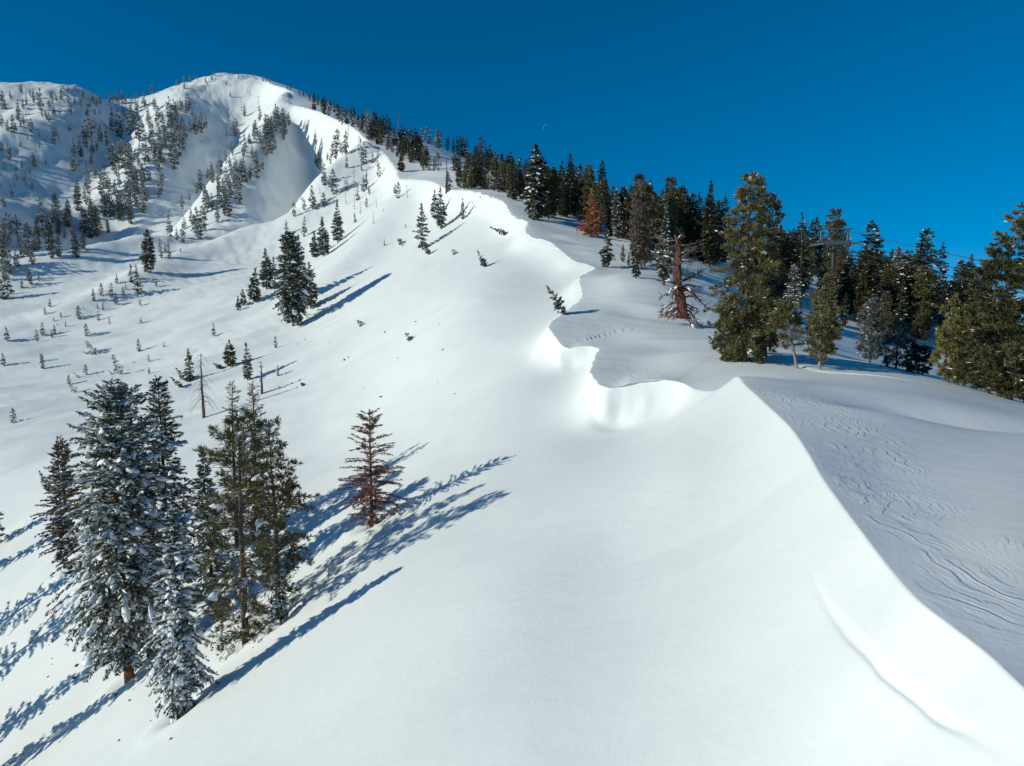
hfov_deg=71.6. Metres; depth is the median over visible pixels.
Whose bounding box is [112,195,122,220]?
snowy fir
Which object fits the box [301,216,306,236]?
snowy fir
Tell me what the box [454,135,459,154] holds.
dark fir
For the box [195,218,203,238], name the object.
snowy fir
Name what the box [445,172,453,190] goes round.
dark fir
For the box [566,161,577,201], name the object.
dark fir
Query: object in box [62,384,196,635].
snowy fir
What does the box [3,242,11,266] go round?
snowy fir
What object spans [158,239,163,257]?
snowy fir
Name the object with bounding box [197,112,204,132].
snowy fir
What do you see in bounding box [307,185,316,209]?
snowy fir
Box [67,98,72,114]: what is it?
snowy fir
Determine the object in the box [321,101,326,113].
dark fir
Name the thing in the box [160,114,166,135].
snowy fir
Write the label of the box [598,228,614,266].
snowy fir
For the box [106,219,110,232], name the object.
snowy fir
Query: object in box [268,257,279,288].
snowy fir
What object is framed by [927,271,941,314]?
dark fir
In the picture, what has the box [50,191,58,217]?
snowy fir
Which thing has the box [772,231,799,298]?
dark fir
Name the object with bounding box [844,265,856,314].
dark fir
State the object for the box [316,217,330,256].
snowy fir
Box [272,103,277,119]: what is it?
snowy fir
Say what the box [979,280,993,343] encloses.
dark fir
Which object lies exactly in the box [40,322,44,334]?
young fir
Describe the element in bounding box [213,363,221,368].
snowy fir
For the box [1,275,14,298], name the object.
young fir
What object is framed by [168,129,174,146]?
snowy fir
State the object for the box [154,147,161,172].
snowy fir
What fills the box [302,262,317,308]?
snowy fir
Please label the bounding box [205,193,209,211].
snowy fir
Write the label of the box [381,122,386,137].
dark fir
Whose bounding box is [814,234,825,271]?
dark fir
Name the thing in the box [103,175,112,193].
snowy fir
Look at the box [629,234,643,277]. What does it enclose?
snowy fir
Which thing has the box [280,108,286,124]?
snowy fir
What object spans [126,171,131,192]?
snowy fir
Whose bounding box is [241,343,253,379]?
snowy fir
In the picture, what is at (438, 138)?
frosted fir
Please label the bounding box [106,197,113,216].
snowy fir
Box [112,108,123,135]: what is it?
snowy fir
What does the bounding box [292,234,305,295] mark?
snowy fir
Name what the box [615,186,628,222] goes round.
dark fir
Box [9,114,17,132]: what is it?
snowy fir
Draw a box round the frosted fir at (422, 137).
[420,125,424,141]
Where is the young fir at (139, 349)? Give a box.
[136,339,141,350]
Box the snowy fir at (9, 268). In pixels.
[6,261,12,274]
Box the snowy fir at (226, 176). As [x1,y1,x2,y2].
[223,167,229,184]
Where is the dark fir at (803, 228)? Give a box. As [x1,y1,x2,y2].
[801,225,814,262]
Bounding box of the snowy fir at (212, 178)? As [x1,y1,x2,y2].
[209,167,214,182]
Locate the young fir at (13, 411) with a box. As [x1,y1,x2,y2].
[9,408,17,422]
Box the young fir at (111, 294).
[108,284,113,296]
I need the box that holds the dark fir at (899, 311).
[888,280,909,340]
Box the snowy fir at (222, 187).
[217,178,228,214]
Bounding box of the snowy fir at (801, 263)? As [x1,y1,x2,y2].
[787,212,810,308]
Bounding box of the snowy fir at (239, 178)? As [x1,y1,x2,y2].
[236,172,243,189]
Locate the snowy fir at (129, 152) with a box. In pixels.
[126,143,135,167]
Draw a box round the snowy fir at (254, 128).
[253,120,258,135]
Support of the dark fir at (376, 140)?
on the snow slope
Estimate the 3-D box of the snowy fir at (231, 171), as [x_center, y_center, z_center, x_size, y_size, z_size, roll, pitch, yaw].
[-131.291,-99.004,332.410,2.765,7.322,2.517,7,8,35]
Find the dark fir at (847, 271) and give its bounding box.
[836,256,857,304]
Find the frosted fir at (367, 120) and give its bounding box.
[363,110,370,134]
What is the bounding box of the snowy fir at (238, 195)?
[234,180,242,202]
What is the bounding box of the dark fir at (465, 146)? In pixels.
[464,137,469,158]
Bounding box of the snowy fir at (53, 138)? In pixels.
[51,127,56,143]
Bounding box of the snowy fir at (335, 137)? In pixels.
[332,129,338,157]
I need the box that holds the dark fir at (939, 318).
[926,283,963,347]
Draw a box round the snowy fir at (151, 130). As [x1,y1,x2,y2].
[148,118,153,134]
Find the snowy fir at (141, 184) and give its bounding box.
[140,176,145,192]
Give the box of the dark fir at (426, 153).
[423,145,428,163]
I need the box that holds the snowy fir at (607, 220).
[603,191,612,234]
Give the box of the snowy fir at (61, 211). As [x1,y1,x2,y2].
[53,200,65,225]
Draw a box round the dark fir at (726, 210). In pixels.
[719,194,729,242]
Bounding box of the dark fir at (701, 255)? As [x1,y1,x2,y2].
[693,193,716,260]
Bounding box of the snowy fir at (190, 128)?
[187,119,192,131]
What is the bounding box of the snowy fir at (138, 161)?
[136,150,140,165]
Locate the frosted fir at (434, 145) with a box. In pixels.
[432,129,440,146]
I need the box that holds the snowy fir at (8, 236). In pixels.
[3,228,11,245]
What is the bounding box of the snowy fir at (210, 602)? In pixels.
[205,578,225,621]
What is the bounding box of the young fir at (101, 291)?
[98,283,103,294]
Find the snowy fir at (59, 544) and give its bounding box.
[30,435,90,573]
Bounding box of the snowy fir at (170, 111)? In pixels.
[168,109,173,126]
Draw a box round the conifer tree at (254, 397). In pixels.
[232,381,282,541]
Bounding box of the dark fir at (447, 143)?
[445,136,449,150]
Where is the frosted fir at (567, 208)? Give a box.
[563,192,571,216]
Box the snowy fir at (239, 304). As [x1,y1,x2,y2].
[235,295,241,309]
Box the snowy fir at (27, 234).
[19,222,38,256]
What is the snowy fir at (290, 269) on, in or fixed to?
on the snow slope
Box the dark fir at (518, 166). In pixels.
[516,162,523,196]
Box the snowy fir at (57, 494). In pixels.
[46,436,70,540]
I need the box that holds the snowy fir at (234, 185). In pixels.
[231,174,236,188]
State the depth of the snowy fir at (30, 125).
426.33 m
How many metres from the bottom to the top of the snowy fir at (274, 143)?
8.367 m
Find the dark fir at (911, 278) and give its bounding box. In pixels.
[904,251,922,322]
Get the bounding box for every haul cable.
[358,117,1023,293]
[376,123,976,273]
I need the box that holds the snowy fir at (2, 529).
[0,512,8,540]
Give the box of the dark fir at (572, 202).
[568,180,575,215]
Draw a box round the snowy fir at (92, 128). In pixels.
[85,114,95,135]
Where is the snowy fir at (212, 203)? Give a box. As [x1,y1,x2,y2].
[209,194,213,208]
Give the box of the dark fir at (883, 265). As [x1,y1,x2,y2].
[878,255,890,289]
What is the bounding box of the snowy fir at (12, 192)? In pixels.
[8,184,13,196]
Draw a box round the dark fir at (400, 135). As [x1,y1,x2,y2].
[397,123,407,152]
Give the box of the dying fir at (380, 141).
[378,131,382,144]
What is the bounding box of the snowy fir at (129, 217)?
[126,205,134,223]
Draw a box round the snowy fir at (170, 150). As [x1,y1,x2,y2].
[168,140,173,159]
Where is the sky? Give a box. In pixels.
[0,0,1023,324]
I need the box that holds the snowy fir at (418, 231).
[412,203,429,248]
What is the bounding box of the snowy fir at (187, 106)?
[184,93,190,110]
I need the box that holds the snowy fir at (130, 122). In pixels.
[124,107,135,134]
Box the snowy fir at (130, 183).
[127,175,132,192]
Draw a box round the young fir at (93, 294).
[91,288,95,300]
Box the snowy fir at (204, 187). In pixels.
[201,185,207,203]
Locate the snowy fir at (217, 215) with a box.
[215,204,220,221]
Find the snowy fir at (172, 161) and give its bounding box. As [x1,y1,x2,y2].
[170,142,179,168]
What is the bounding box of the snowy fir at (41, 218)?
[37,197,45,222]
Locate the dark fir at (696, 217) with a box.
[695,207,701,233]
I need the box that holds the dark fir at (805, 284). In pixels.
[790,225,813,295]
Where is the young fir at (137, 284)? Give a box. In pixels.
[132,273,143,294]
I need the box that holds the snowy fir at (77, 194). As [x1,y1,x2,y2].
[72,180,82,210]
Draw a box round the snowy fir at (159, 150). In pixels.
[157,143,163,161]
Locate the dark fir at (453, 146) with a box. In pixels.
[452,137,454,152]
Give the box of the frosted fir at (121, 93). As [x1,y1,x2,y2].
[120,89,123,102]
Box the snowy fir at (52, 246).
[47,237,54,257]
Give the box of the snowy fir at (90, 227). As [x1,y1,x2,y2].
[83,200,96,238]
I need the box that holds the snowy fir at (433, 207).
[430,190,439,219]
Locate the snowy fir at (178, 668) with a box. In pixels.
[138,504,219,723]
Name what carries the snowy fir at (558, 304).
on the snow slope
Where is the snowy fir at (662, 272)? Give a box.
[655,201,673,285]
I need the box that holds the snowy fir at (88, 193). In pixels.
[86,186,92,206]
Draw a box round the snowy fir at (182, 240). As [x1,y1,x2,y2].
[179,224,186,242]
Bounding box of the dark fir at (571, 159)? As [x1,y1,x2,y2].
[562,153,575,192]
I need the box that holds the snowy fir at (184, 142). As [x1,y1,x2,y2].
[179,127,186,148]
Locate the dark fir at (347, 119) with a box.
[344,107,349,123]
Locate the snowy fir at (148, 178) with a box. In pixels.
[146,168,151,179]
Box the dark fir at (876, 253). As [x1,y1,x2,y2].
[870,250,884,287]
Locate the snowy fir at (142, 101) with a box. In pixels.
[141,91,146,106]
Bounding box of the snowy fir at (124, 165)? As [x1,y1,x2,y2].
[121,142,129,174]
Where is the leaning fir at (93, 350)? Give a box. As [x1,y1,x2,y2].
[85,341,95,353]
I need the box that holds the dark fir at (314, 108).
[311,94,316,109]
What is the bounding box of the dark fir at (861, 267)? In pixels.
[851,244,874,325]
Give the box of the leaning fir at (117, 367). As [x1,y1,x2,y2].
[112,354,123,373]
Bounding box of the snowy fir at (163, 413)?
[136,374,202,577]
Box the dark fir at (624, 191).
[619,186,629,233]
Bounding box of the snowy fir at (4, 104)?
[0,91,7,108]
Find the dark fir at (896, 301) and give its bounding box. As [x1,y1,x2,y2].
[890,274,907,317]
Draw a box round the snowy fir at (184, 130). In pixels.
[181,120,187,137]
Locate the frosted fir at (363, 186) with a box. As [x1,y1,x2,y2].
[360,175,366,191]
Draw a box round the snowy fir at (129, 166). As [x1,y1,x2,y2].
[126,156,132,172]
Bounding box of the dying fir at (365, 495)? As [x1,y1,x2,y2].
[332,408,407,529]
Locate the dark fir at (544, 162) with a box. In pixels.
[540,153,547,166]
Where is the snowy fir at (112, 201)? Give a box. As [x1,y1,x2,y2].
[110,196,115,215]
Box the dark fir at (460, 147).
[457,135,463,155]
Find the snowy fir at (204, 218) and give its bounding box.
[199,205,207,230]
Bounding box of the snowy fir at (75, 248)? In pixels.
[69,224,83,257]
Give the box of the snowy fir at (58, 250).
[54,235,62,256]
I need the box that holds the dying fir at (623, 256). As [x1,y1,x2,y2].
[619,246,625,261]
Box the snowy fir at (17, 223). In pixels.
[11,215,24,235]
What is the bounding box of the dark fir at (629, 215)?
[621,195,636,238]
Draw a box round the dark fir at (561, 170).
[558,160,564,175]
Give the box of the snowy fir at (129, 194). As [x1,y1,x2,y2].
[127,182,134,205]
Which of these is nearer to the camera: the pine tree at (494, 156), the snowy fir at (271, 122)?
the pine tree at (494, 156)
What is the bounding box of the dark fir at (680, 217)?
[668,197,689,239]
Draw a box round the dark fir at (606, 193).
[602,183,609,214]
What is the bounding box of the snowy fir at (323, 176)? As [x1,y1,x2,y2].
[321,163,327,185]
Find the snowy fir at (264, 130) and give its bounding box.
[262,114,269,138]
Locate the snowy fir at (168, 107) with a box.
[165,96,172,117]
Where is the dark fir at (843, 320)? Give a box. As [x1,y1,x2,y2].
[840,292,850,326]
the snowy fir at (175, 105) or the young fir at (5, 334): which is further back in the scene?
the snowy fir at (175, 105)
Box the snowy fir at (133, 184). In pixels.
[131,180,136,197]
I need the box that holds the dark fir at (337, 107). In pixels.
[335,102,339,118]
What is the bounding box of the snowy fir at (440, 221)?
[435,187,446,228]
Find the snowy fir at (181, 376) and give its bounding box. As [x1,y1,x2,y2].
[175,367,185,380]
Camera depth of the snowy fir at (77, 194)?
364.75 m
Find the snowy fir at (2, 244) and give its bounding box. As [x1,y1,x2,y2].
[0,236,5,257]
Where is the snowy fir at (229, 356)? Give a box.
[222,339,237,366]
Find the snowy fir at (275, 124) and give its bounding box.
[273,114,278,130]
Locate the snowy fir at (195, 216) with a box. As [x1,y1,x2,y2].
[190,207,203,235]
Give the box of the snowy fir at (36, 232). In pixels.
[32,219,42,249]
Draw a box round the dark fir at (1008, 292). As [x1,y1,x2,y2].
[1005,289,1020,320]
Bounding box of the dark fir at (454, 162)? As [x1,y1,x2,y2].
[451,151,456,170]
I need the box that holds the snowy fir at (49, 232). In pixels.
[42,215,55,250]
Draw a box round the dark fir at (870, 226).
[855,219,884,276]
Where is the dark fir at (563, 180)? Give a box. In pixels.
[557,170,573,216]
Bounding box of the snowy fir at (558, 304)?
[546,285,566,314]
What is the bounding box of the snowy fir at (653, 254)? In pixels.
[650,250,656,259]
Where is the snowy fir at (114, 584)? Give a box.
[28,378,187,684]
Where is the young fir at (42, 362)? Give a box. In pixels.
[39,354,44,368]
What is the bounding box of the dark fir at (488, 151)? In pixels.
[486,144,493,169]
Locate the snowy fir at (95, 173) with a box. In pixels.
[92,162,98,177]
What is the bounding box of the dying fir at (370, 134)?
[366,123,371,139]
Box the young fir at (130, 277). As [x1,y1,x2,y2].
[127,264,133,282]
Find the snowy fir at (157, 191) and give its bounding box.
[155,181,161,196]
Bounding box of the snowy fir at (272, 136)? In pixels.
[270,125,275,137]
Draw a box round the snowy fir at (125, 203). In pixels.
[122,189,130,208]
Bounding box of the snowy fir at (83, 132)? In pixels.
[79,120,94,147]
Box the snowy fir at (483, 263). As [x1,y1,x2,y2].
[477,250,486,266]
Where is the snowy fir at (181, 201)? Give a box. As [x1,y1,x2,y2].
[179,193,184,208]
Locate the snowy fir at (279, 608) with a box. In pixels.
[270,573,288,625]
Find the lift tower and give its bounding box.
[810,228,858,305]
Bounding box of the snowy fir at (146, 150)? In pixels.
[141,136,151,161]
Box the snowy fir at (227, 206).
[222,187,232,216]
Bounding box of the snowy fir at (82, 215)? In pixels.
[78,206,86,232]
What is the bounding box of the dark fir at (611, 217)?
[607,191,623,236]
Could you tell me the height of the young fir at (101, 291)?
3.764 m
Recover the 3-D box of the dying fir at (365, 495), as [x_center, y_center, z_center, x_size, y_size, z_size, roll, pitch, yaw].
[-8.005,5.005,40.387,4.337,7.382,4.416,0,7,0]
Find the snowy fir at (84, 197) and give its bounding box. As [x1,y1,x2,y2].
[82,188,86,203]
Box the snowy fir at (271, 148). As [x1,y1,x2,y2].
[268,135,274,153]
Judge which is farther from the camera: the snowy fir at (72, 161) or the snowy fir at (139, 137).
the snowy fir at (139, 137)
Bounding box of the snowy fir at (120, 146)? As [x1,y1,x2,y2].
[115,138,124,163]
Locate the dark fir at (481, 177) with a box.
[479,165,485,187]
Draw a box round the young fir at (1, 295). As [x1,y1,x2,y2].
[0,279,4,299]
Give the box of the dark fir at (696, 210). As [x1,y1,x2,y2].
[686,192,700,247]
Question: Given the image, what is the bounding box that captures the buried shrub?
[405,333,412,340]
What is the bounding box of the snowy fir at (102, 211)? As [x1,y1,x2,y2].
[99,195,107,216]
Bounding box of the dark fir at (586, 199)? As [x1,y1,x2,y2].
[580,178,590,216]
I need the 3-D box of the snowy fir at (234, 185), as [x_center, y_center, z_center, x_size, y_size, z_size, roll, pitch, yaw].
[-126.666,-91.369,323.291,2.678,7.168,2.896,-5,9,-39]
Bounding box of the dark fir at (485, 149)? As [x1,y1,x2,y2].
[483,147,487,167]
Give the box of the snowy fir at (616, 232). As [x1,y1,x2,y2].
[609,188,624,238]
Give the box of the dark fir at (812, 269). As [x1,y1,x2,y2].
[805,252,815,283]
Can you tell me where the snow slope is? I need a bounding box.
[0,72,1023,765]
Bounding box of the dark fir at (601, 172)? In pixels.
[597,160,608,206]
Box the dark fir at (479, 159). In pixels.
[473,153,482,177]
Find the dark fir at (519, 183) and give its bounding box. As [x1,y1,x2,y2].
[518,170,524,197]
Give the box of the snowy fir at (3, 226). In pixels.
[0,218,7,237]
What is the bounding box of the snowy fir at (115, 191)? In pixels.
[112,179,118,195]
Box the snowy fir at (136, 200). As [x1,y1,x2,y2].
[133,190,138,205]
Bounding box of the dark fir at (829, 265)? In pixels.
[823,262,834,301]
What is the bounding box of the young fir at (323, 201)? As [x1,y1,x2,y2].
[320,192,326,206]
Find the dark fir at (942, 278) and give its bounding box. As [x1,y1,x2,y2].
[931,242,948,313]
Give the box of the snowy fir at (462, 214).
[459,198,465,219]
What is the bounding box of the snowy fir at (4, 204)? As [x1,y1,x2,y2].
[0,195,6,206]
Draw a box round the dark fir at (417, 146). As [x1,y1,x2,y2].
[413,132,421,161]
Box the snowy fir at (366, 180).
[364,171,368,187]
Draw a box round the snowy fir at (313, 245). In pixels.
[309,231,318,257]
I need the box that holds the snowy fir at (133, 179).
[131,172,136,188]
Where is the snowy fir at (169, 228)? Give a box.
[166,214,173,236]
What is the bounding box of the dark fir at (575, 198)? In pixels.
[571,182,578,216]
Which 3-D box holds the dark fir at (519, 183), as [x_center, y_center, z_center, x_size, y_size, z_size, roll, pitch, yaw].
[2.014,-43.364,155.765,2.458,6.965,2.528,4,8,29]
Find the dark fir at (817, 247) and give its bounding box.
[810,217,825,272]
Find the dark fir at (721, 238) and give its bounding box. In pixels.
[700,200,729,265]
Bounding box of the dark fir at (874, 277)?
[861,261,890,326]
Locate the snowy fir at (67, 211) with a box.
[63,198,72,227]
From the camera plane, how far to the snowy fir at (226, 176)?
325.07 m
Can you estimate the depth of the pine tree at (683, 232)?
113.83 m
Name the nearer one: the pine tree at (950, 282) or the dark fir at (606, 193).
the pine tree at (950, 282)
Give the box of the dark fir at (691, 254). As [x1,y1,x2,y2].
[688,221,699,257]
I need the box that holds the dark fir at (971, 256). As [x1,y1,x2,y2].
[966,253,974,270]
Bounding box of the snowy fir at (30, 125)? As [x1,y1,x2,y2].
[27,118,33,132]
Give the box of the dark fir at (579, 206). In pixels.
[575,195,583,219]
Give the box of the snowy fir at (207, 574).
[189,446,227,601]
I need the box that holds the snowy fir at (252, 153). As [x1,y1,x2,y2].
[249,145,254,160]
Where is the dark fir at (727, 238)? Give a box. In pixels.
[719,214,731,257]
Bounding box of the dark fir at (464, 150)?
[461,136,466,156]
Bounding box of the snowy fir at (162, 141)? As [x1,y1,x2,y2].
[158,131,164,148]
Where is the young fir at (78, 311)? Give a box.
[74,305,81,319]
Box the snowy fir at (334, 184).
[326,169,339,194]
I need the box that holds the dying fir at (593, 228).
[580,193,604,236]
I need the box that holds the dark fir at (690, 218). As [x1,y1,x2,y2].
[679,195,699,247]
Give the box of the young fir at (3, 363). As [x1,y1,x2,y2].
[0,353,5,365]
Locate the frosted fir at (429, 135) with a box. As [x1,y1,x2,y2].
[425,126,431,143]
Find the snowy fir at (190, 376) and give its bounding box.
[183,348,194,381]
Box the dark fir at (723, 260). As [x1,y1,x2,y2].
[718,223,728,262]
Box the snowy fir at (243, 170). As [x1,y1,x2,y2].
[239,156,246,181]
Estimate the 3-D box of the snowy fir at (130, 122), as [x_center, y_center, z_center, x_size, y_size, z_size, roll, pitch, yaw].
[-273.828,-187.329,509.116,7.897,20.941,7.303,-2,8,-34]
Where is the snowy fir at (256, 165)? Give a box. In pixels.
[252,151,261,177]
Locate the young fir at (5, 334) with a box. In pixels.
[4,327,10,340]
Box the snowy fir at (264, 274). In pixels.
[258,248,273,288]
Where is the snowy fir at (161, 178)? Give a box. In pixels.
[159,168,164,180]
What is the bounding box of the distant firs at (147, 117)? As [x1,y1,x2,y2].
[0,83,291,252]
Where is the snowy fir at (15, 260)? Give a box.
[11,250,19,265]
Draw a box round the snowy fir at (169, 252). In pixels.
[166,241,171,257]
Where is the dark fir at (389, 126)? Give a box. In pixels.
[388,118,392,133]
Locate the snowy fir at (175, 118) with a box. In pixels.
[171,112,178,129]
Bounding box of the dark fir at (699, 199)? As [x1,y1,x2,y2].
[692,192,704,233]
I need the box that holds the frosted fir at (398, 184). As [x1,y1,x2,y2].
[393,182,400,197]
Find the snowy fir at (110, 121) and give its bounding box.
[108,107,116,130]
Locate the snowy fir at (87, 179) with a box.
[82,163,91,189]
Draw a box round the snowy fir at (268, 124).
[265,119,270,138]
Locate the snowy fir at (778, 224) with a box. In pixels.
[772,217,780,243]
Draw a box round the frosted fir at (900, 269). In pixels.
[887,245,910,309]
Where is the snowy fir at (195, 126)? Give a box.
[192,115,199,134]
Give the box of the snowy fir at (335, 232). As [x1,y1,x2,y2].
[330,201,343,242]
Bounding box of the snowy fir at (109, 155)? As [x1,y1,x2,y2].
[106,138,117,170]
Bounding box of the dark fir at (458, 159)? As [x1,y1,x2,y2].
[455,152,462,171]
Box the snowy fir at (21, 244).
[19,240,24,256]
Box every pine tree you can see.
[177,405,302,659]
[230,415,319,597]
[336,105,344,124]
[386,134,391,148]
[409,146,413,162]
[419,143,427,170]
[426,156,431,170]
[435,152,441,170]
[455,163,462,186]
[461,153,476,188]
[461,166,467,188]
[473,164,478,186]
[475,160,482,186]
[476,136,486,164]
[480,165,489,188]
[489,151,501,174]
[489,158,498,190]
[499,161,507,191]
[503,164,513,197]
[516,158,525,187]
[520,170,528,196]
[536,166,562,219]
[556,181,568,216]
[580,164,596,220]
[586,182,607,231]
[618,196,632,239]
[626,178,658,269]
[629,173,645,219]
[638,185,659,265]
[648,196,664,251]
[657,189,679,235]
[660,177,677,200]
[672,185,693,246]
[677,227,685,247]
[702,171,783,363]
[711,310,744,359]
[740,191,792,355]
[768,296,805,368]
[778,231,809,300]
[799,286,848,368]
[804,238,816,272]
[808,247,817,277]
[813,265,840,348]
[821,219,858,289]
[823,208,851,261]
[834,255,847,306]
[848,249,880,320]
[853,296,890,362]
[876,291,893,333]
[877,318,917,368]
[878,263,900,320]
[881,255,897,273]
[895,250,913,282]
[902,343,933,373]
[905,264,938,340]
[928,293,971,381]
[939,280,956,316]
[945,310,987,385]
[948,281,968,309]
[951,237,1023,393]
[960,202,1023,402]
[966,267,994,326]
[977,348,999,392]
[982,349,1023,399]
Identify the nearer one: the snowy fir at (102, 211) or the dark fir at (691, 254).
the dark fir at (691, 254)
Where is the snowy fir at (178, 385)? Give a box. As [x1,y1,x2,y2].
[170,377,181,387]
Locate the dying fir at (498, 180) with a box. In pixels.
[494,169,502,191]
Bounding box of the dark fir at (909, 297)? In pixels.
[905,271,921,329]
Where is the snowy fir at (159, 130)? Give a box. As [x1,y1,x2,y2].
[156,126,160,142]
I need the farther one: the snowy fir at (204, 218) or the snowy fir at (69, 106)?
the snowy fir at (69, 106)
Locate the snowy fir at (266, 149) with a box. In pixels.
[263,138,268,156]
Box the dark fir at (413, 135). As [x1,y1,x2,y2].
[410,127,417,147]
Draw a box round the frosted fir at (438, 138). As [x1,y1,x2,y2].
[434,130,441,147]
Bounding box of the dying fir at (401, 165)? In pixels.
[396,151,405,171]
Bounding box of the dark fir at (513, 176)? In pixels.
[508,157,519,199]
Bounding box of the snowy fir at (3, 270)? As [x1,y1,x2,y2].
[0,255,6,279]
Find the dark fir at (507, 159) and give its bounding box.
[501,154,510,181]
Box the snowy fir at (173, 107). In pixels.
[170,99,176,115]
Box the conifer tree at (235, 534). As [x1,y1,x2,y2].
[213,381,258,546]
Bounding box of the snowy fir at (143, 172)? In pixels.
[139,162,145,181]
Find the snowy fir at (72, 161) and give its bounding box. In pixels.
[68,149,76,170]
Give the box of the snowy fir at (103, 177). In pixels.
[101,167,106,186]
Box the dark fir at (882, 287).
[878,285,889,324]
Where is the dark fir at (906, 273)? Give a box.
[895,255,912,320]
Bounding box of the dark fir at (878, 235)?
[869,230,885,264]
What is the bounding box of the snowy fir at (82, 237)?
[78,230,85,248]
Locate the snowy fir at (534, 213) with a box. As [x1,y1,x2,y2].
[530,197,537,219]
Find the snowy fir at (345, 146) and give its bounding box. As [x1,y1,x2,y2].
[342,130,348,154]
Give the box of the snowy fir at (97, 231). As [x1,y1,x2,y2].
[91,206,102,236]
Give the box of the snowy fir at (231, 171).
[229,164,232,177]
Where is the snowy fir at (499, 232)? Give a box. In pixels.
[490,226,506,234]
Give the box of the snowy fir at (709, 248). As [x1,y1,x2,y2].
[699,180,718,267]
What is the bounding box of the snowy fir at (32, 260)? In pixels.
[28,248,36,263]
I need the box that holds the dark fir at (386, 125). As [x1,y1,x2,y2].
[385,117,389,133]
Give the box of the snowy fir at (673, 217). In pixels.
[659,176,681,272]
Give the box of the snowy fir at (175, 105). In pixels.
[174,102,179,119]
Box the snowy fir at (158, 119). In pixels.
[153,107,162,126]
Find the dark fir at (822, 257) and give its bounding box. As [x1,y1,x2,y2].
[816,244,830,281]
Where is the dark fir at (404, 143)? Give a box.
[403,137,407,155]
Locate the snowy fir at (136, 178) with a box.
[129,162,139,186]
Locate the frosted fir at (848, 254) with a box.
[837,253,855,302]
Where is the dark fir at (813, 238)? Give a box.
[807,218,819,271]
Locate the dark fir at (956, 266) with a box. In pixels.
[951,258,966,289]
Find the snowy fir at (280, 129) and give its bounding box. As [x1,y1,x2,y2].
[279,114,286,133]
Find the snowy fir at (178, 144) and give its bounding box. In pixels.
[175,134,182,155]
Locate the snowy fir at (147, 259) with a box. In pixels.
[138,229,155,272]
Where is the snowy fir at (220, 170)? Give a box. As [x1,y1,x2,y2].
[217,156,222,174]
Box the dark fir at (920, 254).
[897,226,942,327]
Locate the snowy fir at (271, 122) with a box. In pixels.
[269,116,274,134]
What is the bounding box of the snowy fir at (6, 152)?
[4,143,10,159]
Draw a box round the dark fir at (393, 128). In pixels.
[392,125,396,144]
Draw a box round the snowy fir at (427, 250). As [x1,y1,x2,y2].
[422,242,430,253]
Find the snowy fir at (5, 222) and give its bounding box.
[4,212,10,229]
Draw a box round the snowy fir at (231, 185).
[226,176,233,193]
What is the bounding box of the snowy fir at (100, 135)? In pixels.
[98,126,103,141]
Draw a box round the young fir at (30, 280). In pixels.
[28,272,32,283]
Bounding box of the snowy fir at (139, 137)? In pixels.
[134,112,143,141]
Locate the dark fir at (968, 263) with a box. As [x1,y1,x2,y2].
[952,259,976,315]
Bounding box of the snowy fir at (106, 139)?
[104,127,109,145]
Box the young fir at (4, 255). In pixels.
[0,236,8,270]
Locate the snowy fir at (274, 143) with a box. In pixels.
[272,134,276,148]
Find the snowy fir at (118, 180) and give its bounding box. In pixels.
[116,171,121,187]
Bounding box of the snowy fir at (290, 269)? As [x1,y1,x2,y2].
[270,231,312,326]
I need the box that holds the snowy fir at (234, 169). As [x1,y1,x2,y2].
[233,161,239,177]
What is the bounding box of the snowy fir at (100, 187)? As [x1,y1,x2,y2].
[97,170,104,195]
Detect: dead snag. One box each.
[189,353,215,417]
[257,364,263,393]
[359,138,363,170]
[445,161,447,193]
[651,230,708,328]
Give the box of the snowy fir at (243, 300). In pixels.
[240,289,246,304]
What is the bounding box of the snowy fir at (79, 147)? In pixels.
[76,136,82,156]
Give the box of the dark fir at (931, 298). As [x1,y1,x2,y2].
[908,265,935,329]
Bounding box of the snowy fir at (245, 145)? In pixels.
[242,134,247,151]
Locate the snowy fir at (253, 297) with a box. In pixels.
[246,267,260,301]
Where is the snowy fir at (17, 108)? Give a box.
[15,99,20,113]
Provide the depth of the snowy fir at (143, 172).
393.48 m
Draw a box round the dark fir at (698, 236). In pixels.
[695,216,704,260]
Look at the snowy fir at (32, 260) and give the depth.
221.65 m
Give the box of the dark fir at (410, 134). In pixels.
[407,126,412,147]
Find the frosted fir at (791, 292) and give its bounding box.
[782,264,803,308]
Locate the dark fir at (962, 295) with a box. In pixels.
[940,263,970,332]
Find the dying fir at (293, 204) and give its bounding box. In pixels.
[292,200,295,216]
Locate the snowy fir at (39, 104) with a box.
[37,88,43,109]
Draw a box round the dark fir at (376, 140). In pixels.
[375,127,379,143]
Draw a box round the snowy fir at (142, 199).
[137,185,147,212]
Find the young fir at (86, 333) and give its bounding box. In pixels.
[83,324,90,335]
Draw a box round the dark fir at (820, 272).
[815,262,824,289]
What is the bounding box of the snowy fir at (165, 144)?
[161,131,167,146]
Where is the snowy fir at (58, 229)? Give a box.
[55,212,60,234]
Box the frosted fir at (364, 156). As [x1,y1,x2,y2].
[360,142,367,162]
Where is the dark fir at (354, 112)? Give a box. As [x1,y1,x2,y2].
[350,107,356,126]
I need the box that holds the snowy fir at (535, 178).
[520,142,549,219]
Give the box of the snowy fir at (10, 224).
[6,214,16,234]
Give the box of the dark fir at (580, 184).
[571,164,585,213]
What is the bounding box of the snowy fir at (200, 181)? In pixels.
[197,169,204,188]
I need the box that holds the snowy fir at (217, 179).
[216,173,220,189]
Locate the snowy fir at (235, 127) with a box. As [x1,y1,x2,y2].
[231,119,240,135]
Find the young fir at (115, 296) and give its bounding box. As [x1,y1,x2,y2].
[113,292,117,303]
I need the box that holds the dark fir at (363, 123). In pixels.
[360,116,366,132]

